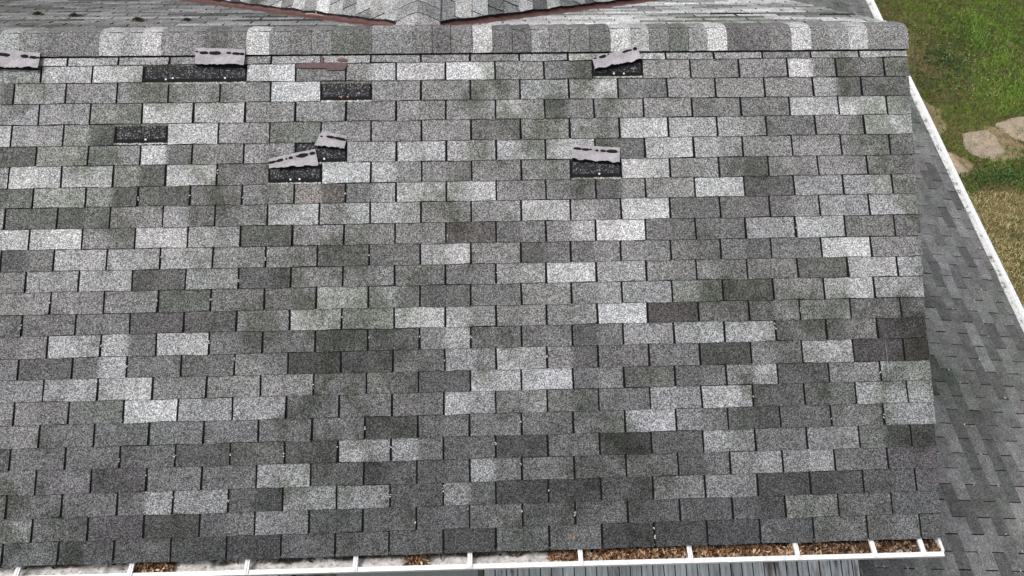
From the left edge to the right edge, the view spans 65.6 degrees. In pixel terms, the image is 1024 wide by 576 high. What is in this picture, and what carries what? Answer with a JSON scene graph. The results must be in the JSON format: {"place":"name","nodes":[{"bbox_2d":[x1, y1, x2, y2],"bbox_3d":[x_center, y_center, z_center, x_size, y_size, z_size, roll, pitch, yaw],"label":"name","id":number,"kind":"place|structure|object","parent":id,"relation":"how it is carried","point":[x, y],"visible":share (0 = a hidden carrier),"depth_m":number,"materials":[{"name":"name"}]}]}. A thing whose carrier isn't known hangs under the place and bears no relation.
{"place":"outdoors","nodes":[
{"label":"outdoors","id":0,"kind":"place"},
{"bbox_2d":[16,96,1023,571],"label":"seed litter","id":1,"kind":"object","parent":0,"point":[444,360],"visible":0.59,"depth_m":4.65,"materials":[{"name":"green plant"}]},
{"bbox_2d":[859,0,1023,575],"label":"ground","id":2,"kind":"structure","parent":0,"point":[1018,214],"depth_m":13.95,"materials":[{"name":"green plant"}]},
{"bbox_2d":[303,570,477,575],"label":"porch canopy","id":3,"kind":"object","parent":2,"relation":"on","point":[451,573],"depth_m":6.23,"materials":[{"name":"grey metal"}]},
{"bbox_2d":[0,0,1023,575],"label":"house","id":4,"kind":"structure","parent":2,"relation":"on","point":[780,164],"depth_m":4.73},
{"bbox_2d":[0,50,39,69],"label":"torn shingle tab","id":5,"kind":"object","parent":4,"relation":"on","point":[18,60],"visible":1,"depth_m":4.79,"materials":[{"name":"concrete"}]},
{"bbox_2d":[31,11,43,14],"bbox_3d":[-3.489,-2.013,5.840,0.089,0.045,0.065,13,54,8],"label":"moss clump","id":6,"kind":"object","parent":4,"relation":"on","point":[38,13],"visible":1,"depth_m":5.83,"materials":[{"name":"green plant"}]},
{"bbox_2d":[68,13,82,16],"bbox_3d":[-3.138,-1.962,5.722,0.110,0.038,0.057,-7,54,-7],"label":"moss clump","id":7,"kind":"object","parent":4,"relation":"on","point":[74,14],"visible":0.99,"depth_m":5.71,"materials":[{"name":"green plant"}]},
{"bbox_2d":[132,17,146,21],"bbox_3d":[-2.533,-1.821,5.405,0.105,0.056,0.077,-17,55,-13],"label":"moss clump","id":8,"kind":"object","parent":4,"relation":"on","point":[137,19],"visible":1,"depth_m":5.39,"materials":[{"name":"green plant"}]},
{"bbox_2d":[194,48,244,67],"bbox_3d":[-1.777,-1.400,4.845,0.300,0.077,0.119,-1,53,-2],"label":"torn shingle tab","id":9,"kind":"object","parent":4,"relation":"on","point":[218,57],"visible":1,"depth_m":4.84,"materials":[{"name":"concrete"}]},
{"bbox_2d":[268,149,318,172],"bbox_3d":[-1.313,-0.754,4.771,0.292,0.075,0.104,-10,54,-8],"label":"torn shingle tab","id":10,"kind":"object","parent":4,"relation":"on","point":[304,159],"visible":1,"depth_m":4.77,"materials":[{"name":"concrete"}]},
{"bbox_2d":[314,131,346,149],"bbox_3d":[-1.095,-0.883,4.799,0.184,0.064,0.101,7,53,4],"label":"torn shingle tab","id":11,"kind":"object","parent":4,"relation":"on","point":[331,140],"visible":1,"depth_m":4.79,"materials":[{"name":"concrete"}]},
{"bbox_2d":[0,539,930,575],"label":"shingle grit","id":12,"kind":"object","parent":4,"relation":"on","point":[396,560],"visible":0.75,"depth_m":4.52,"materials":[{"name":"grey gravel"}]},
{"bbox_2d":[0,539,940,572],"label":"gutter leaves","id":13,"kind":"object","parent":12,"relation":"on","point":[675,552],"visible":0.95,"depth_m":4.57,"materials":[{"name":"brown plant"}]},
{"bbox_2d":[572,144,619,163],"bbox_3d":[0.510,-0.811,4.843,0.293,0.070,0.103,3,53,1],"label":"torn shingle tab","id":14,"kind":"object","parent":4,"relation":"on","point":[596,154],"visible":1,"depth_m":4.84,"materials":[{"name":"concrete"}]},
{"bbox_2d":[592,45,641,71],"bbox_3d":[0.647,-1.415,4.925,0.300,0.096,0.098,-12,54,-10],"label":"torn shingle tab","id":15,"kind":"object","parent":4,"relation":"on","point":[627,56],"visible":1,"depth_m":4.92,"materials":[{"name":"concrete"}]},
{"bbox_2d":[483,560,859,575],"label":"porch roof","id":16,"kind":"structure","parent":4,"relation":"attached to","point":[826,568],"depth_m":6.33,"materials":[{"name":"grey metal"}]},
{"bbox_2d":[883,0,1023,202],"bbox_3d":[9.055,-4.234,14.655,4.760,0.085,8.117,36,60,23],"label":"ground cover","id":17,"kind":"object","parent":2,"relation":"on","point":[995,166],"visible":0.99,"depth_m":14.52,"materials":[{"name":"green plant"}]},
{"bbox_2d":[922,98,1023,177],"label":"bare soil","id":18,"kind":"structure","parent":2,"relation":"on","point":[968,166],"depth_m":13.36,"materials":[{"name":"brown soil"}]},
{"bbox_2d":[948,153,968,174],"bbox_3d":[7.114,-2.116,13.063,0.596,0.019,0.743,-1,53,-2],"label":"flat stone","id":19,"kind":"object","parent":18,"relation":"on","point":[959,168],"visible":0.34,"depth_m":12.96,"materials":[{"name":"beige stone"}]},
{"bbox_2d":[962,130,1004,158],"bbox_3d":[7.876,-2.406,13.299,0.656,0.019,0.686,-1,53,-2],"label":"flat stone","id":20,"kind":"object","parent":18,"relation":"on","point":[971,138],"visible":1,"depth_m":13.29,"materials":[{"name":"beige stone"}]},
{"bbox_2d":[996,116,1023,140],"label":"flat stone","id":21,"kind":"object","parent":2,"relation":"on","point":[1009,125],"visible":1,"depth_m":13.57,"materials":[{"name":"beige stone"}]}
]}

